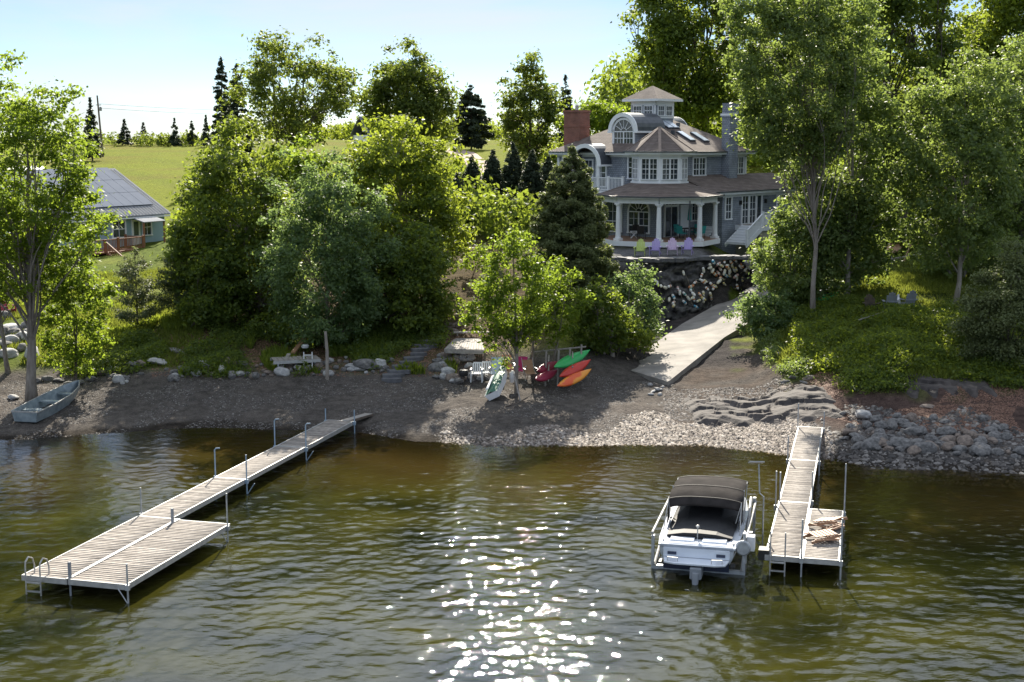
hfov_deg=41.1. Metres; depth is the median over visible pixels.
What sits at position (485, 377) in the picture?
boulder
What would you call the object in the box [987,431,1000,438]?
boulder
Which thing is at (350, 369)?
boulder
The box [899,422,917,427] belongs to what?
boulder
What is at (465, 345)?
wooden platform
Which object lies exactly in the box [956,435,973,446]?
boulder
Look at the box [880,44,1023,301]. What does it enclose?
ash tree
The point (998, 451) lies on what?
boulder
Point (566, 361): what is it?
kayak
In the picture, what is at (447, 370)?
boulder
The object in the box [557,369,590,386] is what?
kayak
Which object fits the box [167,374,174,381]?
boulder
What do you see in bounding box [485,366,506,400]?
dinghy
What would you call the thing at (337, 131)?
distant woods
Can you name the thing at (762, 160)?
tree
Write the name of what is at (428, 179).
maple tree
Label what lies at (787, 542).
dock
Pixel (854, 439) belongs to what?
boulder
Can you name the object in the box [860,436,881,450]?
boulder
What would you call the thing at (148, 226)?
window
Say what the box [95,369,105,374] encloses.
boulder
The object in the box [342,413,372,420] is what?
gangplank
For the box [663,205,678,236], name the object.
door
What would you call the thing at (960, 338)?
shrub
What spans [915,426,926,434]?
boulder
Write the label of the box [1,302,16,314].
adirondack chair
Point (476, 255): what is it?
shrub
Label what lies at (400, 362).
stone step
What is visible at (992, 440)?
boulder
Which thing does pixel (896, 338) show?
undergrowth
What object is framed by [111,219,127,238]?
window
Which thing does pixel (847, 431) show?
boulder
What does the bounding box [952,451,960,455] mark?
boulder
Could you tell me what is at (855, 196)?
ash tree
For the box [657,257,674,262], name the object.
cap stone
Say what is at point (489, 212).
undergrowth
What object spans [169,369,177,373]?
boulder
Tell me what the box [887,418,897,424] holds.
boulder
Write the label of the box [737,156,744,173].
window
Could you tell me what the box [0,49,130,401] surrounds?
maple tree
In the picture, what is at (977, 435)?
boulder
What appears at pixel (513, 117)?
maple tree
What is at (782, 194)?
window
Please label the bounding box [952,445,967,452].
boulder
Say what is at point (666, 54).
maple tree
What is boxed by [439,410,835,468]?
pebbles
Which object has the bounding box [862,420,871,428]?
boulder
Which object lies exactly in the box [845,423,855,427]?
boulder
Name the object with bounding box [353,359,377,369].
boulder
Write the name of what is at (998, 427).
boulder
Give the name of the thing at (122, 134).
spruce tree
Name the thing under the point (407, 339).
undergrowth
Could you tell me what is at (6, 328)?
boulder
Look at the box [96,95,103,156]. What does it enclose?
utility pole
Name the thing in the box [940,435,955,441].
boulder
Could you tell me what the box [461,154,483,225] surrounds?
cedar tree
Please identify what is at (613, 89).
distant woods
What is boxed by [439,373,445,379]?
boulder
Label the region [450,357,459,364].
boulder
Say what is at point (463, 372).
kettle grill
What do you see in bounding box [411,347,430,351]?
stone step
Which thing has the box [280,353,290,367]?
loose board
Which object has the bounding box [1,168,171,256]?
blue house
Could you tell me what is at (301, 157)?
tree
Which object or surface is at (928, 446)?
boulder
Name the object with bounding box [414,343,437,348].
stone step
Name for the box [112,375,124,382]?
boulder
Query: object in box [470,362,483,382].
plastic chair
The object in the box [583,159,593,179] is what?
window
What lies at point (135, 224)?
door
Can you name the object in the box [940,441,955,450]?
boulder
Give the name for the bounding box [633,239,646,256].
adirondack chair
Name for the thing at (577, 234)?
spruce tree
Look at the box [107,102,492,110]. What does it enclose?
power line
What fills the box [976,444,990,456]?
boulder
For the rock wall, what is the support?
on the terrain at (738, 361)
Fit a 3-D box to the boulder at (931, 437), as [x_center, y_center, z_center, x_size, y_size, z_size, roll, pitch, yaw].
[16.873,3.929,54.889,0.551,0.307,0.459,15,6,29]
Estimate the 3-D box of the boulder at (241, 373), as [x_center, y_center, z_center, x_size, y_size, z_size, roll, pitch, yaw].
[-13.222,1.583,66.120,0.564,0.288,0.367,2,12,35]
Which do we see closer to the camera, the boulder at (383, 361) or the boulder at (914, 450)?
the boulder at (914, 450)
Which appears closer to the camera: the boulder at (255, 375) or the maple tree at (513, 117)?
the boulder at (255, 375)
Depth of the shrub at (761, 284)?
79.14 m
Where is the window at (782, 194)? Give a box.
[776,193,785,210]
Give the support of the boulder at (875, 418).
on the terrain at (738, 361)
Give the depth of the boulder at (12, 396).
62.03 m
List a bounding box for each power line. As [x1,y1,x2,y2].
[105,108,471,114]
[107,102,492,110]
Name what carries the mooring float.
hanging from the maple tree at (513, 329)
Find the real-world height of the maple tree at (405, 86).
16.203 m
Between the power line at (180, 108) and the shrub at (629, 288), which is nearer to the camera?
the shrub at (629, 288)
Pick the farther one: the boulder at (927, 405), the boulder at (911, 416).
the boulder at (927, 405)
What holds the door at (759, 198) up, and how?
in the shingle house at (656, 165)
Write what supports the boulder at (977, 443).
on the terrain at (738, 361)
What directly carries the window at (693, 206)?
in the shingle house at (656, 165)
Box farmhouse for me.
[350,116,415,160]
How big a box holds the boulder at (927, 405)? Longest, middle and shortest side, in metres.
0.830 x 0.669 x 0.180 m
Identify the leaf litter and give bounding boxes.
[151,327,510,377]
[806,369,1023,434]
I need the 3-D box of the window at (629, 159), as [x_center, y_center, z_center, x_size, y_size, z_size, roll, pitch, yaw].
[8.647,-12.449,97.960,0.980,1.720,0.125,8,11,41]
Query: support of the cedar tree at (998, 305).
on the terrain at (738, 361)
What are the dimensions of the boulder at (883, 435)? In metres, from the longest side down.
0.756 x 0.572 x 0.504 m
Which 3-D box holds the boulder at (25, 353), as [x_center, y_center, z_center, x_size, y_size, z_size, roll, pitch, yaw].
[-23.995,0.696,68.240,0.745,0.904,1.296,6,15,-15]
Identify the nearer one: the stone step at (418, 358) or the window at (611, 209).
the stone step at (418, 358)
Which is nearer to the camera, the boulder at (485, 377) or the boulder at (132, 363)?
the boulder at (485, 377)
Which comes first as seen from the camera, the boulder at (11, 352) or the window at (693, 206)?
the boulder at (11, 352)
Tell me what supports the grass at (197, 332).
on the terrain at (738, 361)
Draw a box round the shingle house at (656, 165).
[548,86,806,255]
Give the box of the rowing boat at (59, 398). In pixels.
[11,380,79,421]
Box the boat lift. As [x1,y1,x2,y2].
[651,496,756,575]
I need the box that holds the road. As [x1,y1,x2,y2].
[441,149,485,179]
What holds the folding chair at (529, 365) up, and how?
on the terrain at (738, 361)
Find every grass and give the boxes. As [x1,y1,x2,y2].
[0,267,204,367]
[762,270,1018,378]
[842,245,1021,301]
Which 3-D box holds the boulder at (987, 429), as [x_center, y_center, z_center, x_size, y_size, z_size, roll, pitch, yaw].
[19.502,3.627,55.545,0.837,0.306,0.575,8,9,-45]
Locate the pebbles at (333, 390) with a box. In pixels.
[0,374,672,452]
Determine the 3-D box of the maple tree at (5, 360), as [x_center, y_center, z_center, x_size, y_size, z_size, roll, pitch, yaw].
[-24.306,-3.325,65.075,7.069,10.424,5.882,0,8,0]
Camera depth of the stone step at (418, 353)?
68.18 m
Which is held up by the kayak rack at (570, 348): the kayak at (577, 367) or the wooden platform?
the kayak at (577, 367)
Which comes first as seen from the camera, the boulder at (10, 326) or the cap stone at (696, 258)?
the boulder at (10, 326)
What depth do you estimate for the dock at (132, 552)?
41.48 m
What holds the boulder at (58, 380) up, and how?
on the terrain at (738, 361)
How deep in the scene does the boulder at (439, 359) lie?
67.58 m
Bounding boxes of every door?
[131,220,140,244]
[595,161,606,186]
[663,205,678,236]
[741,194,749,223]
[749,194,756,223]
[756,194,762,222]
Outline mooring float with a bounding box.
[509,365,514,382]
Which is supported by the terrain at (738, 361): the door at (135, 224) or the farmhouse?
the farmhouse
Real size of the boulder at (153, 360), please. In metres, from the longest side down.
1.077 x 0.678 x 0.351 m
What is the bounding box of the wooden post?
[324,331,328,379]
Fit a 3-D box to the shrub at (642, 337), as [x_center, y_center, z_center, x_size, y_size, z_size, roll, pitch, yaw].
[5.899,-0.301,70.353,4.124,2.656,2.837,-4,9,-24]
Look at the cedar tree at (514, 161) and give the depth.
106.70 m
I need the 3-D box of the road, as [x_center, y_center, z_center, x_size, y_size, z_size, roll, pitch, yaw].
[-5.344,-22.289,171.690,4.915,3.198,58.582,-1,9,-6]
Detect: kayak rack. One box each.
[531,344,585,385]
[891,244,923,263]
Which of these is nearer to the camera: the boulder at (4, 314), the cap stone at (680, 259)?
the boulder at (4, 314)
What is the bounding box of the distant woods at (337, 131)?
[239,116,535,139]
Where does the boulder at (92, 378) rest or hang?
on the terrain at (738, 361)
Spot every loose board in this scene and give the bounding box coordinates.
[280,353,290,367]
[291,338,305,353]
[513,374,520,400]
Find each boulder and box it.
[0,326,9,335]
[0,335,20,343]
[0,340,12,346]
[0,348,18,357]
[1,311,11,318]
[3,324,20,328]
[7,328,15,334]
[7,394,18,399]
[10,328,20,334]
[17,331,26,339]
[17,343,26,351]
[21,322,26,328]
[24,346,39,358]
[41,376,54,380]
[53,378,64,381]
[85,376,95,380]
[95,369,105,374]
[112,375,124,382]
[128,361,137,366]
[136,360,145,366]
[147,357,166,364]
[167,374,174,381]
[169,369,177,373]
[170,347,186,353]
[218,365,224,373]
[228,370,235,378]
[236,370,244,375]
[251,372,259,378]
[274,367,289,375]
[314,362,322,367]
[322,370,333,376]
[344,363,354,367]
[346,367,354,371]
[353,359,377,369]
[354,367,364,370]
[375,358,386,368]
[428,363,442,371]
[432,357,441,361]
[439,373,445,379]
[440,367,454,373]
[445,373,459,381]
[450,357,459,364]
[453,378,463,383]
[459,356,466,360]
[464,362,472,367]
[466,354,475,360]
[479,374,488,379]
[803,376,814,379]
[841,428,857,435]
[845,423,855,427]
[849,432,864,440]
[851,436,861,442]
[851,441,861,448]
[855,409,871,419]
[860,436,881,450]
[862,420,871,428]
[870,415,881,422]
[871,433,888,439]
[874,422,887,428]
[874,428,885,433]
[879,439,885,444]
[880,437,887,447]
[883,446,893,450]
[886,421,897,429]
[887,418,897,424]
[889,436,911,448]
[892,412,902,418]
[895,446,904,451]
[897,418,909,424]
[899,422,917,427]
[903,427,922,435]
[904,412,917,421]
[907,445,921,454]
[911,438,924,445]
[914,441,937,452]
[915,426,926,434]
[919,404,934,407]
[924,435,937,440]
[928,414,937,420]
[936,426,956,434]
[939,418,949,423]
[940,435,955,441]
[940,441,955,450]
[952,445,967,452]
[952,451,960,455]
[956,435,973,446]
[963,430,976,436]
[968,445,977,455]
[972,442,990,447]
[973,433,988,438]
[973,437,987,443]
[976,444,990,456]
[978,415,987,420]
[983,426,997,432]
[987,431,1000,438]
[987,437,997,443]
[989,424,1002,430]
[991,448,1003,455]
[999,432,1012,439]
[1000,423,1008,429]
[1010,453,1018,457]
[1012,446,1023,455]
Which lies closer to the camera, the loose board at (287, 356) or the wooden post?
the wooden post
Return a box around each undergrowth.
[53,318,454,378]
[166,153,544,253]
[753,328,814,378]
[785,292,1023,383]
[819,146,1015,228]
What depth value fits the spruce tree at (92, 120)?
220.98 m
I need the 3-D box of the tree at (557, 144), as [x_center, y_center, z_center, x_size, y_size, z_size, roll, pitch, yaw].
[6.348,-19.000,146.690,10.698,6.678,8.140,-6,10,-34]
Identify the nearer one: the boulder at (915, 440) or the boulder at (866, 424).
the boulder at (915, 440)
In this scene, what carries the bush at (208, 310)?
on the terrain at (738, 361)
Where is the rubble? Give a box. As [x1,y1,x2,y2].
[811,404,1023,488]
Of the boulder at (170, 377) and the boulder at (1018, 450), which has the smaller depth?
the boulder at (1018, 450)
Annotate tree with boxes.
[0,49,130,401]
[0,170,78,373]
[81,97,104,160]
[109,246,164,324]
[116,119,133,144]
[138,122,146,143]
[148,109,307,321]
[153,248,202,308]
[168,118,182,146]
[170,127,295,267]
[186,120,196,145]
[200,114,210,146]
[208,56,238,154]
[217,25,372,185]
[227,63,254,156]
[240,131,340,252]
[245,142,408,347]
[326,107,484,299]
[330,207,466,334]
[353,33,467,155]
[450,84,495,149]
[450,171,469,231]
[453,224,566,392]
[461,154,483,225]
[481,149,506,214]
[491,46,569,164]
[501,141,525,219]
[517,149,545,225]
[523,143,620,291]
[528,254,595,368]
[539,137,563,170]
[541,155,554,210]
[546,75,574,163]
[552,94,630,139]
[610,0,757,136]
[710,0,893,315]
[723,0,857,193]
[740,207,847,306]
[760,168,861,293]
[768,25,920,295]
[807,0,989,222]
[808,164,905,287]
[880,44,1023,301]
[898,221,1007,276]
[908,0,1023,202]
[939,235,1023,373]
[943,27,1023,279]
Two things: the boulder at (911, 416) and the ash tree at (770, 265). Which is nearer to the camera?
the boulder at (911, 416)
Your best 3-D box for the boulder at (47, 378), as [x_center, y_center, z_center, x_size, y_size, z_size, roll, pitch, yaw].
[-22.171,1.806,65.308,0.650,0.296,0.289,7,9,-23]
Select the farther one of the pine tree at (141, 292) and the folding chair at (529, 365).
the pine tree at (141, 292)
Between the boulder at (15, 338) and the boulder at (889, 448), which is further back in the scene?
the boulder at (15, 338)
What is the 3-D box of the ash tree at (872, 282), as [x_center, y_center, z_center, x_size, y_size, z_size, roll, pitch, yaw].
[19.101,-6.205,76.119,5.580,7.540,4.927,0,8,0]
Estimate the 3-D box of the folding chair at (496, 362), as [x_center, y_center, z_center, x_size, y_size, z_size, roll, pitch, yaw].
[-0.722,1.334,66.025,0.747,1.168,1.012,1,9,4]
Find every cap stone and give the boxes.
[617,257,626,261]
[645,258,657,262]
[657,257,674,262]
[670,257,684,262]
[683,257,698,260]
[694,256,712,260]
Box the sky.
[0,0,1020,139]
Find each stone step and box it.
[381,377,401,382]
[382,373,404,377]
[386,369,414,373]
[392,364,412,368]
[399,360,416,363]
[403,356,423,360]
[410,352,426,355]
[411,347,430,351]
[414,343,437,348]
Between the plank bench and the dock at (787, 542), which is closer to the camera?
the dock at (787, 542)
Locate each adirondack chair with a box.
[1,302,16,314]
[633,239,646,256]
[649,238,661,255]
[666,237,678,254]
[681,237,694,254]
[862,294,880,312]
[881,292,899,307]
[900,290,917,305]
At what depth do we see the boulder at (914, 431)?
55.55 m
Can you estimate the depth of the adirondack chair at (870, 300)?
70.34 m
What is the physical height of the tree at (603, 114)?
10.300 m
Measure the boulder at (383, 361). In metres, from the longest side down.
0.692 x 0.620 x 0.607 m
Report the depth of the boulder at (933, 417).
57.18 m
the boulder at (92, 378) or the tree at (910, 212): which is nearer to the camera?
the boulder at (92, 378)
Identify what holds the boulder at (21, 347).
on the terrain at (738, 361)
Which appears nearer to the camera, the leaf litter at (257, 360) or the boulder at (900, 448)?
the boulder at (900, 448)
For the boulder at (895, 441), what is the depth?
54.07 m
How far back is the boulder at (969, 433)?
55.25 m
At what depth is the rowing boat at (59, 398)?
60.65 m
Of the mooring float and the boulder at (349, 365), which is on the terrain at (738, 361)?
the boulder at (349, 365)
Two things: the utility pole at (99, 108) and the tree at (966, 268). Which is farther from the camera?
the utility pole at (99, 108)
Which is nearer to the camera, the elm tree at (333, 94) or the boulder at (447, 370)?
the boulder at (447, 370)
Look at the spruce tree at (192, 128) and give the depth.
274.56 m
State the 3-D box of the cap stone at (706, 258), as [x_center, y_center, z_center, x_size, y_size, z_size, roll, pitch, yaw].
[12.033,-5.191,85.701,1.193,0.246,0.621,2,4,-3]
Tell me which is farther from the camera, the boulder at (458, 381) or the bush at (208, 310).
the bush at (208, 310)
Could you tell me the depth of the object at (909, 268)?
79.01 m
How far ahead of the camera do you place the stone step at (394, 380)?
65.36 m
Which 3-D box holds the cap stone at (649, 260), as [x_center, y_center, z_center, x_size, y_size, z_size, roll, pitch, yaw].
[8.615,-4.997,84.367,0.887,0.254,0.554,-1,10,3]
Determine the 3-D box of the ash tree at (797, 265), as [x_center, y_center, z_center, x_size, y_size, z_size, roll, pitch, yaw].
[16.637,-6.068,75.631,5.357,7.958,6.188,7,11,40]
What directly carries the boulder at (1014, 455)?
on the terrain at (738, 361)
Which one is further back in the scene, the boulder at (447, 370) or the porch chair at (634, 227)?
the porch chair at (634, 227)
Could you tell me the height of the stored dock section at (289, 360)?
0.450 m
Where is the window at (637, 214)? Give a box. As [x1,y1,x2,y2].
[626,203,649,233]
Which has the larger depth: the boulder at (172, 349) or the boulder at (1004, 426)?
the boulder at (172, 349)
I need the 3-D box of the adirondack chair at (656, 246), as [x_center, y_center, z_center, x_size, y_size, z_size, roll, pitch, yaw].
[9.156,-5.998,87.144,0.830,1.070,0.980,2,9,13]
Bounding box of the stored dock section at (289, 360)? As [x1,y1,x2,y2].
[270,355,320,366]
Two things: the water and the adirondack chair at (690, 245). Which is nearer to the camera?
the water
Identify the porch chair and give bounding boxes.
[629,225,638,231]
[637,226,645,238]
[676,226,686,239]
[695,226,705,238]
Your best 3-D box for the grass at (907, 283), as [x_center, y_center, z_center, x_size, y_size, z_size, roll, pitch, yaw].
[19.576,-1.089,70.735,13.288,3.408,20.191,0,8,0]
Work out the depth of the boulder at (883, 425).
56.37 m
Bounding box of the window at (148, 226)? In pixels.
[142,222,152,235]
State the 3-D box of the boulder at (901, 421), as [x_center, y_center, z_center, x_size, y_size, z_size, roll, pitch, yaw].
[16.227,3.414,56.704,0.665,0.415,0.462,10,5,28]
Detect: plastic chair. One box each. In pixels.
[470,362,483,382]
[480,361,493,380]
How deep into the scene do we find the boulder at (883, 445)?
54.25 m
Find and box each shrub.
[26,251,126,380]
[454,240,493,275]
[587,317,659,355]
[600,258,671,348]
[719,288,806,341]
[747,223,810,294]
[874,206,928,253]
[909,249,957,270]
[954,312,1005,343]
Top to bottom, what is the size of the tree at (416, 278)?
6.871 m
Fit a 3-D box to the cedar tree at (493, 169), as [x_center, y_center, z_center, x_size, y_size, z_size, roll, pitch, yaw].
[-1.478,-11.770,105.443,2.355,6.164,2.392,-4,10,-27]
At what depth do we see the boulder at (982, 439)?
54.22 m
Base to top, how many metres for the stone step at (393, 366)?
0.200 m
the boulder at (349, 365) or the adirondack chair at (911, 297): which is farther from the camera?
the adirondack chair at (911, 297)
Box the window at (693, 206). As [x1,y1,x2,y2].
[690,204,696,221]
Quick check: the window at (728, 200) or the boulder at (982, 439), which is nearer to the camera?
the boulder at (982, 439)
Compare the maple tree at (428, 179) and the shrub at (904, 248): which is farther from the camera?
the shrub at (904, 248)
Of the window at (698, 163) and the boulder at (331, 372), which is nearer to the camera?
the boulder at (331, 372)
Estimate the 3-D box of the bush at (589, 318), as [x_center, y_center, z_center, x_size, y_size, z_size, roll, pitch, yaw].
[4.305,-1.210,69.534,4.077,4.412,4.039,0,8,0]
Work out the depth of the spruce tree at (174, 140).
272.49 m
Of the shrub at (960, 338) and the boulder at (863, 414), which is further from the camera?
the shrub at (960, 338)
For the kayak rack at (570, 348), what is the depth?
65.62 m
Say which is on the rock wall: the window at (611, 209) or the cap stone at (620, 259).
the cap stone at (620, 259)
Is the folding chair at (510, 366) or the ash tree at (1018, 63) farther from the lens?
the ash tree at (1018, 63)
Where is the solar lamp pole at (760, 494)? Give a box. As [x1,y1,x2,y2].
[748,461,764,545]
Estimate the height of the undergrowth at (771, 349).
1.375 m
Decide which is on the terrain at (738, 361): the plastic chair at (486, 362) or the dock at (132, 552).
the plastic chair at (486, 362)
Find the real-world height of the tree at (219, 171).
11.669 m
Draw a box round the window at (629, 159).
[626,155,631,178]
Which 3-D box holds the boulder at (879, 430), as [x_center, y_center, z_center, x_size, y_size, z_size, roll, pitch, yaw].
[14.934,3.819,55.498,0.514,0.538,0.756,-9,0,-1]
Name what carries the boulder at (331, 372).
on the terrain at (738, 361)
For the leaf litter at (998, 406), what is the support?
on the terrain at (738, 361)
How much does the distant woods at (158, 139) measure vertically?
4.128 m
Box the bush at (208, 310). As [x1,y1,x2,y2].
[171,253,264,331]
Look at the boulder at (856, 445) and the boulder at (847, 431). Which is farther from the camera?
the boulder at (847, 431)
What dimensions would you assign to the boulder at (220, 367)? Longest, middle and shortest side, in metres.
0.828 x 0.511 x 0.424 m
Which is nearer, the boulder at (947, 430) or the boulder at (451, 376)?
the boulder at (947, 430)
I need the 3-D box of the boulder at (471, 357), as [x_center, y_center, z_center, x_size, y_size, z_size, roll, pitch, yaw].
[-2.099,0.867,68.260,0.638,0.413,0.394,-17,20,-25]
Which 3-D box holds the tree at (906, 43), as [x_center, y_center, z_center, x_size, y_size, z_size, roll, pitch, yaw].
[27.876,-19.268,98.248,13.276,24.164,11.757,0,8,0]
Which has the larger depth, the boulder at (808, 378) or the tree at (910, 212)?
the tree at (910, 212)
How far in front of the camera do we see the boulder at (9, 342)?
70.03 m
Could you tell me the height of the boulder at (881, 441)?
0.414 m
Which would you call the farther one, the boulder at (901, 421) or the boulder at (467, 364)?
the boulder at (467, 364)
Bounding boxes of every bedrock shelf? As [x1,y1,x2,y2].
[683,383,844,427]
[901,373,997,398]
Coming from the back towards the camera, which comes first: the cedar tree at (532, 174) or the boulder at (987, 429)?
the cedar tree at (532, 174)
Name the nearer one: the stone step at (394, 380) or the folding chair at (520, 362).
the stone step at (394, 380)
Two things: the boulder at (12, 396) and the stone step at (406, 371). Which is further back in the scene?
the stone step at (406, 371)
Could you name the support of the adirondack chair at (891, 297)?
on the terrain at (738, 361)
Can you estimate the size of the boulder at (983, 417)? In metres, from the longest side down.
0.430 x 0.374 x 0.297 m
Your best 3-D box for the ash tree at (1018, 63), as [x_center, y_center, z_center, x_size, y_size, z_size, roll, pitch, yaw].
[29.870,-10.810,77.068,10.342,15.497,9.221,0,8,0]
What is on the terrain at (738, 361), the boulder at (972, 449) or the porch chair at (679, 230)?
the boulder at (972, 449)
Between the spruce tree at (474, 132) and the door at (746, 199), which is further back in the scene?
the spruce tree at (474, 132)
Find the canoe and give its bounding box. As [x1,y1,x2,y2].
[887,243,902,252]
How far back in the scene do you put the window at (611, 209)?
99.66 m
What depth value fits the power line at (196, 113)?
232.78 m
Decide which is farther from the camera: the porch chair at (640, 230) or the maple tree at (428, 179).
the porch chair at (640, 230)
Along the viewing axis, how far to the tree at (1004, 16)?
102.79 m
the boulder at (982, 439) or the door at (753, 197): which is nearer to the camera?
the boulder at (982, 439)
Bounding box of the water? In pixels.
[0,429,1023,681]
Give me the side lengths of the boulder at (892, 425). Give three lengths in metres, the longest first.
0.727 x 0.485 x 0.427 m
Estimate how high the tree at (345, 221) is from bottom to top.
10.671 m
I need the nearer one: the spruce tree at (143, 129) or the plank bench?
the plank bench
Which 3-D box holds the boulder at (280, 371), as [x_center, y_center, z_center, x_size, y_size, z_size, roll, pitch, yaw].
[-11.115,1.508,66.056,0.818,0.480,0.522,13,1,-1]
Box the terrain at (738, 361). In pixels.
[0,139,1023,489]
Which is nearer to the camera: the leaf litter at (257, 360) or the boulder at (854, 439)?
the boulder at (854, 439)
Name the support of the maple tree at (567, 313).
on the terrain at (738, 361)
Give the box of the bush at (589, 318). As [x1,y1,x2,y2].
[561,273,636,356]
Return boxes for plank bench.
[453,331,489,335]
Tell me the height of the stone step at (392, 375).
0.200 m
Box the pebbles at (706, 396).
[663,378,825,433]
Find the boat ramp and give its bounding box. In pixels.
[631,286,770,385]
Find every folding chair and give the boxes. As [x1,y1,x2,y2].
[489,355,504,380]
[501,355,514,370]
[513,356,527,377]
[521,357,536,380]
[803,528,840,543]
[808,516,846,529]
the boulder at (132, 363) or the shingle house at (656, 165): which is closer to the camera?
the boulder at (132, 363)
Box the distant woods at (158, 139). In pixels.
[84,129,240,146]
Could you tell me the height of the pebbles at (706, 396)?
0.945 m
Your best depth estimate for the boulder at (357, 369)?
66.26 m
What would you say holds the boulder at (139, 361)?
on the terrain at (738, 361)
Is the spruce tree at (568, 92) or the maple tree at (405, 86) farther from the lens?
the spruce tree at (568, 92)
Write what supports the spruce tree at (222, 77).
on the terrain at (738, 361)
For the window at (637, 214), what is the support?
in the shingle house at (656, 165)
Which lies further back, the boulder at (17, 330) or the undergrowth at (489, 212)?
the undergrowth at (489, 212)
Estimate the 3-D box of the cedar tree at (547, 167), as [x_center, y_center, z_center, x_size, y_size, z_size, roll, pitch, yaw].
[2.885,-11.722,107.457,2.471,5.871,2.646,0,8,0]
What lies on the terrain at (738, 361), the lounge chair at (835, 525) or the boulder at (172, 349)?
the boulder at (172, 349)
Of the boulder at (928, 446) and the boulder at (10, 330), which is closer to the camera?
the boulder at (928, 446)
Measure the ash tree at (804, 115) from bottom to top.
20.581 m
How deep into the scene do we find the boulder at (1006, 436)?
54.67 m
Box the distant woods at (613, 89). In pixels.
[569,47,1023,170]
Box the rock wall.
[627,255,758,324]
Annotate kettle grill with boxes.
[459,369,469,383]
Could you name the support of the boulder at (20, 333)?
on the terrain at (738, 361)
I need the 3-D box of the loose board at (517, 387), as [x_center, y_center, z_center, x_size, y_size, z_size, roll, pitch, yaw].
[0.239,2.139,62.467,0.060,1.213,0.610,-5,10,-31]
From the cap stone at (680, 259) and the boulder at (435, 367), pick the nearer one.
the boulder at (435, 367)
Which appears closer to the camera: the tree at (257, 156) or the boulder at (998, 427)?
the boulder at (998, 427)
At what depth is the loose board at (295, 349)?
68.23 m
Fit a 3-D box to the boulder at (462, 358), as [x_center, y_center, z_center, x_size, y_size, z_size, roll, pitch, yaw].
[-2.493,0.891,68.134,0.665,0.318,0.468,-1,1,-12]
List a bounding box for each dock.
[21,409,355,603]
[758,403,846,579]
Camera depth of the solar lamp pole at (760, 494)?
41.46 m
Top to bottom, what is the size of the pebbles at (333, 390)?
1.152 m
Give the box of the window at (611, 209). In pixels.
[605,202,622,232]
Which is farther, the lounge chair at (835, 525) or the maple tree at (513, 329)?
the maple tree at (513, 329)
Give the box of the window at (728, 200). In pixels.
[724,196,732,219]
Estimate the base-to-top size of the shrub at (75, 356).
6.860 m
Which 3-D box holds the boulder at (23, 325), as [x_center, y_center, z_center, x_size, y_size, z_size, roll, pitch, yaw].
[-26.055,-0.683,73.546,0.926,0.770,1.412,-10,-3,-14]
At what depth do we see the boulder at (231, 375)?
65.81 m
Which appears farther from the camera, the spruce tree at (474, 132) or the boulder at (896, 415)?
the spruce tree at (474, 132)
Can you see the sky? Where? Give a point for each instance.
(148, 54)
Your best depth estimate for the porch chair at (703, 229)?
95.70 m
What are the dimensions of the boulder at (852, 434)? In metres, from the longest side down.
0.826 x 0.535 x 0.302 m
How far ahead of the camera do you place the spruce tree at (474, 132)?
196.31 m
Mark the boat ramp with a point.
(684, 348)
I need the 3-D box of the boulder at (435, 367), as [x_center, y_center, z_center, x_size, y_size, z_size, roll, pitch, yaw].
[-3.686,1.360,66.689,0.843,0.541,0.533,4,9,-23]
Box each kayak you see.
[535,370,556,381]
[537,361,556,372]
[554,350,589,367]
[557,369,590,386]
[559,359,590,376]
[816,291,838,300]
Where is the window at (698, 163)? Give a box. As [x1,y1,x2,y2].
[692,157,706,175]
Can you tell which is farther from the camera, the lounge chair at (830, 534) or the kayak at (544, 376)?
the kayak at (544, 376)
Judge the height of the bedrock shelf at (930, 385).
1.148 m
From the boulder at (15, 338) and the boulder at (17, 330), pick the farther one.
the boulder at (17, 330)
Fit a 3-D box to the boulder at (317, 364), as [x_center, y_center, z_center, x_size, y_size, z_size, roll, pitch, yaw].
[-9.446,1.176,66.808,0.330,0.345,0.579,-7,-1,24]
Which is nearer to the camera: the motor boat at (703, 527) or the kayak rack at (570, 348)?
the motor boat at (703, 527)
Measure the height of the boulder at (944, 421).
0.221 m
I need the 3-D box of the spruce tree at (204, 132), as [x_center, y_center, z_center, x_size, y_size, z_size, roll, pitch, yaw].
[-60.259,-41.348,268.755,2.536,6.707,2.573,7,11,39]
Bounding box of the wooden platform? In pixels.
[444,338,485,370]
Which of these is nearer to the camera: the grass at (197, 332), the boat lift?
the boat lift
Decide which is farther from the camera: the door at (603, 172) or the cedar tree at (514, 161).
the cedar tree at (514, 161)
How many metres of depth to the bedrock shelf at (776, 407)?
60.22 m
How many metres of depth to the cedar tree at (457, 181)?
99.18 m
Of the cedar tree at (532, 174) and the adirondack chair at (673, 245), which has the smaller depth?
the adirondack chair at (673, 245)
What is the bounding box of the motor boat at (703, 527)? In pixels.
[657,475,748,590]
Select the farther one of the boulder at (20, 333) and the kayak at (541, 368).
the boulder at (20, 333)

